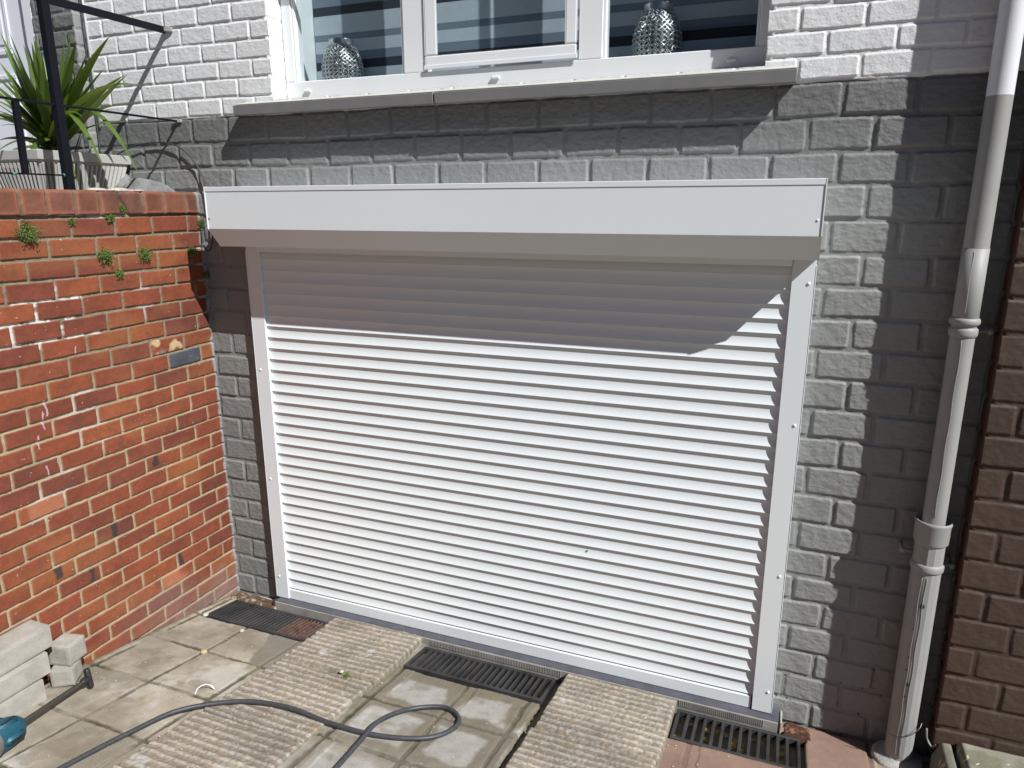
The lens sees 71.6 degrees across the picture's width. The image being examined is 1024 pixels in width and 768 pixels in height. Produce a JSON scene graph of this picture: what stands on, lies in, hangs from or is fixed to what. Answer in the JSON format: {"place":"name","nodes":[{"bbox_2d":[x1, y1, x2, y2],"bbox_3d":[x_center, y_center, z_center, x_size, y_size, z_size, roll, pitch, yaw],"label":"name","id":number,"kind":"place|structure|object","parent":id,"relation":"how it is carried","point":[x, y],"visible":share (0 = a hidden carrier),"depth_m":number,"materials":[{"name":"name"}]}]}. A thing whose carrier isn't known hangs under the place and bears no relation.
{"place":"outdoors","nodes":[
{"label":"outdoors","id":0,"kind":"place"},
{"bbox_2d":[0,591,930,767],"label":"pavement","id":1,"kind":"structure","parent":0,"point":[60,737],"depth_m":2.98,"materials":[{"name":"concrete"}]},
{"bbox_2d":[0,679,46,717],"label":"concrete block","id":2,"kind":"object","parent":1,"relation":"on","point":[28,697],"depth_m":2.89,"materials":[{"name":"white concrete"}]},
{"bbox_2d":[0,651,50,702],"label":"concrete block","id":3,"kind":"object","parent":2,"relation":"on","point":[17,679],"depth_m":2.88,"materials":[{"name":"white concrete"}]},
{"bbox_2d":[0,620,52,676],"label":"concrete block","id":4,"kind":"object","parent":3,"relation":"on","point":[24,642],"depth_m":2.90,"materials":[{"name":"white concrete"}]},
{"bbox_2d":[0,668,93,755],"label":"power tool","id":5,"kind":"object","parent":1,"relation":"on","point":[12,730],"visible":1,"depth_m":2.65,"materials":[{"name":"teal plastic"}]},
{"bbox_2d":[50,658,82,687],"bbox_3d":[-1.951,1.259,3.107,0.095,0.083,0.100,-3,14,-12],"label":"concrete block","id":6,"kind":"object","parent":1,"relation":"on","point":[60,676],"depth_m":3.06,"materials":[{"name":"white concrete"}]},
{"bbox_2d":[47,633,86,665],"bbox_3d":[-1.952,1.165,3.115,0.104,0.094,0.105,2,14,7],"label":"concrete block","id":7,"kind":"object","parent":6,"relation":"on","point":[66,649],"depth_m":3.08,"materials":[{"name":"white concrete"}]},
{"bbox_2d":[111,710,302,767],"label":"ribbed slab","id":8,"kind":"structure","parent":1,"relation":"on","point":[219,748],"depth_m":2.70,"materials":[{"name":"concrete"}]},
{"bbox_2d":[231,592,276,608],"bbox_3d":[-1.468,1.250,4.091,0.332,0.049,0.092,5,15,21],"label":"rubble","id":9,"kind":"object","parent":1,"relation":"on","point":[252,598],"visible":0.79,"depth_m":4.08,"materials":[{"name":"stone"}]},
{"bbox_2d":[57,699,460,767],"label":"power cable","id":10,"kind":"object","parent":1,"relation":"on","point":[355,746],"visible":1,"depth_m":2.87,"materials":[{"name":"black rubber"}]},
{"bbox_2d":[206,600,328,641],"bbox_3d":[-1.284,1.292,3.840,0.740,0.028,0.237,5,6,21],"label":"drain grate","id":11,"kind":"object","parent":1,"relation":"on","point":[272,621],"visible":0.84,"depth_m":3.85,"materials":[{"name":"metal"}]},
{"bbox_2d":[204,658,371,743],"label":"ribbed slab","id":12,"kind":"structure","parent":1,"relation":"on","point":[319,691],"depth_m":3.06,"materials":[{"name":"concrete"}]},
{"bbox_2d":[342,672,349,678],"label":"weed","id":13,"kind":"object","parent":12,"relation":"on","point":[346,675],"visible":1,"depth_m":3.25,"materials":[{"name":"green plant"}]},
{"bbox_2d":[282,617,422,685],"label":"ribbed slab","id":14,"kind":"structure","parent":1,"relation":"on","point":[374,655],"depth_m":3.50,"materials":[{"name":"concrete"}]},
{"bbox_2d":[24,627,728,767],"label":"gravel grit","id":15,"kind":"object","parent":1,"relation":"on","point":[279,698],"visible":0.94,"depth_m":2.97,"materials":[{"name":"beige gravel"}]},
{"bbox_2d":[404,646,555,705],"bbox_3d":[-0.158,1.397,3.416,0.705,0.028,0.220,5,6,21],"label":"drain grate","id":16,"kind":"object","parent":1,"relation":"on","point":[436,668],"visible":0.99,"depth_m":3.40,"materials":[{"name":"metal"}]},
{"bbox_2d":[272,597,781,733],"bbox_3d":[-0.090,1.367,3.571,2.712,0.092,0.090,5,15,21],"label":"garage threshold","id":17,"kind":"object","parent":1,"relation":"on","point":[710,707],"visible":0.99,"depth_m":3.45,"materials":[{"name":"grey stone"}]},
{"bbox_2d":[505,727,655,767],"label":"ribbed slab","id":18,"kind":"structure","parent":1,"relation":"on","point":[539,748],"depth_m":2.77,"materials":[{"name":"concrete"}]},
{"bbox_2d":[534,673,676,765],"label":"ribbed slab","id":19,"kind":"structure","parent":1,"relation":"on","point":[626,720],"depth_m":3.04,"materials":[{"name":"concrete"}]},
{"bbox_2d":[781,723,810,747],"bbox_3d":[1.225,1.506,3.057,0.124,0.048,0.104,5,15,21],"label":"rubble","id":20,"kind":"object","parent":1,"relation":"on","point":[802,734],"visible":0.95,"depth_m":3.04,"materials":[{"name":"stone"}]},
{"bbox_2d":[412,653,804,767],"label":"ground","id":21,"kind":"structure","parent":0,"point":[679,729],"depth_m":3.05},
{"bbox_2d":[0,188,239,682],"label":"garden wall","id":22,"kind":"structure","parent":21,"relation":"on","point":[116,527],"depth_m":3.29,"materials":[{"name":"red brick"}]},
{"bbox_2d":[13,219,41,245],"bbox_3d":[-1.937,-0.608,2.852,0.059,0.107,0.118,5,15,21],"label":"wall plant","id":23,"kind":"object","parent":22,"relation":"attached to","point":[30,238],"depth_m":2.85,"materials":[{"name":"green plant"}]},
{"bbox_2d":[68,218,75,225],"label":"wall plant","id":24,"kind":"object","parent":22,"relation":"attached to","point":[71,221],"depth_m":3.03,"materials":[{"name":"green plant"}]},
{"bbox_2d":[0,0,181,189],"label":"metal railing","id":25,"kind":"object","parent":22,"relation":"on","point":[54,83],"visible":0.93,"depth_m":3.00,"materials":[{"name":"black metal"}]},
{"bbox_2d":[95,244,113,265],"bbox_3d":[-1.817,-0.579,3.182,0.050,0.094,0.094,5,15,21],"label":"wall plant","id":26,"kind":"object","parent":22,"relation":"attached to","point":[108,257],"depth_m":3.18,"materials":[{"name":"green plant"}]},
{"bbox_2d":[105,213,115,222],"bbox_3d":[-1.805,-0.750,3.195,0.032,0.055,0.055,5,15,21],"label":"wall plant","id":27,"kind":"object","parent":22,"relation":"attached to","point":[111,218],"depth_m":3.19,"materials":[{"name":"green plant"}]},
{"bbox_2d":[113,268,123,278],"bbox_3d":[-1.802,-0.506,3.263,0.030,0.052,0.057,5,15,21],"label":"wall plant","id":28,"kind":"object","parent":22,"relation":"attached to","point":[118,274],"depth_m":3.26,"materials":[{"name":"green plant"}]},
{"bbox_2d":[119,203,126,213],"bbox_3d":[-1.782,-0.800,3.246,0.030,0.051,0.050,5,15,21],"label":"wall plant","id":29,"kind":"object","parent":22,"relation":"attached to","point":[121,208],"depth_m":3.25,"materials":[{"name":"green plant"}]},
{"bbox_2d":[136,247,152,262],"bbox_3d":[-1.741,-0.616,3.378,0.045,0.077,0.092,5,15,21],"label":"wall plant","id":30,"kind":"object","parent":22,"relation":"attached to","point":[145,254],"depth_m":3.37,"materials":[{"name":"green plant"}]},
{"bbox_2d":[186,245,197,256],"bbox_3d":[-1.637,-0.685,3.639,0.041,0.075,0.074,5,15,21],"label":"wall plant","id":31,"kind":"object","parent":22,"relation":"attached to","point":[192,251],"depth_m":3.64,"materials":[{"name":"green plant"}]},
{"bbox_2d":[196,217,204,227],"bbox_3d":[-1.608,-0.834,3.680,0.037,0.062,0.063,5,15,21],"label":"wall plant","id":32,"kind":"object","parent":22,"relation":"attached to","point":[200,222],"depth_m":3.67,"materials":[{"name":"green plant"}]},
{"bbox_2d":[203,272,209,279],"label":"wall plant","id":33,"kind":"object","parent":22,"relation":"attached to","point":[206,275],"depth_m":3.73,"materials":[{"name":"green plant"}]},
{"bbox_2d":[80,0,1023,757],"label":"house wall","id":34,"kind":"structure","parent":21,"relation":"on","point":[874,114],"depth_m":2.81,"materials":[{"name":"brick"}]},
{"bbox_2d":[0,0,43,149],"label":"front door","id":35,"kind":"structure","parent":34,"relation":"attached to","point":[16,19],"depth_m":3.86,"materials":[{"name":"white plastic"}]},
{"bbox_2d":[0,0,43,149],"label":"door leaf","id":36,"kind":"structure","parent":35,"relation":"in","point":[11,14],"depth_m":3.87,"materials":[{"name":"white plastic"}]},
{"bbox_2d":[30,0,99,153],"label":"door pier","id":37,"kind":"structure","parent":34,"relation":"attached to","point":[65,22],"depth_m":3.69,"materials":[{"name":"paint"}]},
{"bbox_2d":[81,0,100,127],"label":"white conduit","id":38,"kind":"object","parent":34,"relation":"attached to","point":[89,48],"visible":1,"depth_m":3.68,"materials":[{"name":"plastic"}]},
{"bbox_2d":[78,0,212,250],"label":"wall cable","id":39,"kind":"object","parent":34,"relation":"attached to","point":[86,59],"depth_m":3.68,"materials":[{"name":"black rubber"}]},
{"bbox_2d":[321,38,364,79],"bbox_3d":[-0.823,-1.549,3.447,0.206,0.220,0.204,5,15,21],"label":"lantern vase","id":40,"kind":"object","parent":34,"relation":"on","point":[341,58],"visible":0.69,"depth_m":3.37,"materials":[{"name":"metal"}]},
{"bbox_2d":[203,178,827,712],"bbox_3d":[-0.147,0.255,3.227,2.682,2.244,0.253,5,15,21],"label":"roller shutter","id":41,"kind":"object","parent":34,"relation":"attached to","point":[553,420],"visible":1,"depth_m":3.17,"materials":[{"name":"white metal"}]},
{"bbox_2d":[233,65,797,115],"bbox_3d":[-0.130,-1.228,2.991,2.484,0.092,0.191,5,15,21],"label":"window sill","id":42,"kind":"structure","parent":34,"relation":"attached to","point":[715,79],"depth_m":2.82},
{"bbox_2d":[280,0,769,97],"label":"casement window","id":43,"kind":"structure","parent":34,"relation":"attached to","point":[421,59],"depth_m":3.02,"materials":[{"name":"white plastic"}]},
{"bbox_2d":[312,0,758,79],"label":"striped blind","id":44,"kind":"object","parent":34,"relation":"attached to","point":[371,29],"visible":0.49,"depth_m":3.22,"materials":[{"name":"grey fabric"}]},
{"bbox_2d":[632,1,682,55],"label":"lantern vase","id":45,"kind":"object","parent":34,"relation":"on","point":[657,30],"visible":0.77,"depth_m":2.83,"materials":[{"name":"metal"}]},
{"bbox_2d":[868,0,1023,767],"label":"downpipe","id":46,"kind":"object","parent":34,"relation":"attached to","point":[933,525],"visible":0.98,"depth_m":2.50,"materials":[{"name":"paint"}]},
{"bbox_2d":[888,718,923,736],"bbox_3d":[1.567,1.366,2.807,0.132,0.073,0.037,0,14,-1],"label":"wire","id":47,"kind":"object","parent":46,"relation":"attached to","point":[910,734],"visible":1,"depth_m":2.80,"materials":[{"name":"metal"}]},
{"bbox_2d":[674,718,789,764],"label":"leaf litter","id":48,"kind":"object","parent":21,"relation":"on","point":[735,741],"visible":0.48,"depth_m":3.01,"materials":[{"name":"brown plant"}]},
{"bbox_2d":[669,709,800,767],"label":"drain grate","id":49,"kind":"object","parent":21,"relation":"on","point":[740,728],"visible":0.85,"depth_m":3.00,"materials":[{"name":"metal"}]},
{"bbox_2d":[927,151,1023,757],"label":"neighbour wall","id":50,"kind":"structure","parent":21,"relation":"on","point":[977,697],"depth_m":2.57,"materials":[{"name":"brown brick"}]},
{"bbox_2d":[925,728,936,747],"bbox_3d":[1.644,1.391,2.784,0.012,0.069,0.049,-10,17,-34],"label":"wire hook","id":51,"kind":"object","parent":50,"relation":"attached to","point":[927,739],"visible":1,"depth_m":2.79,"materials":[{"name":"grey metal"}]},
{"bbox_2d":[929,743,1023,767],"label":"concrete step","id":52,"kind":"object","parent":21,"relation":"on","point":[965,756],"visible":1,"depth_m":2.67,"materials":[{"name":"grey concrete"}]},
{"bbox_3d":[-3.520,0.628,2.586,2.225,2.360,3.948,5,15,21],"label":"entrance landing","id":53,"kind":"object","parent":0,"visible":0},
{"bbox_2d":[0,149,130,215],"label":"ribbed planter","id":54,"kind":"object","parent":53,"relation":"on","point":[91,171],"visible":0.34,"depth_m":3.39,"materials":[{"name":"stone"}]},
{"bbox_2d":[0,30,149,183],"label":"spiky plant","id":55,"kind":"object","parent":54,"relation":"in","point":[38,122],"visible":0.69,"depth_m":3.37,"materials":[{"name":"green plant"}]},
{"bbox_2d":[115,174,174,214],"bbox_3d":[-2.084,-0.992,3.786,0.764,0.302,0.144,5,15,21],"label":"cement haunch","id":56,"kind":"object","parent":53,"relation":"on","point":[127,182],"visible":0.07,"depth_m":3.67,"materials":[{"name":"grey concrete"}]}
]}

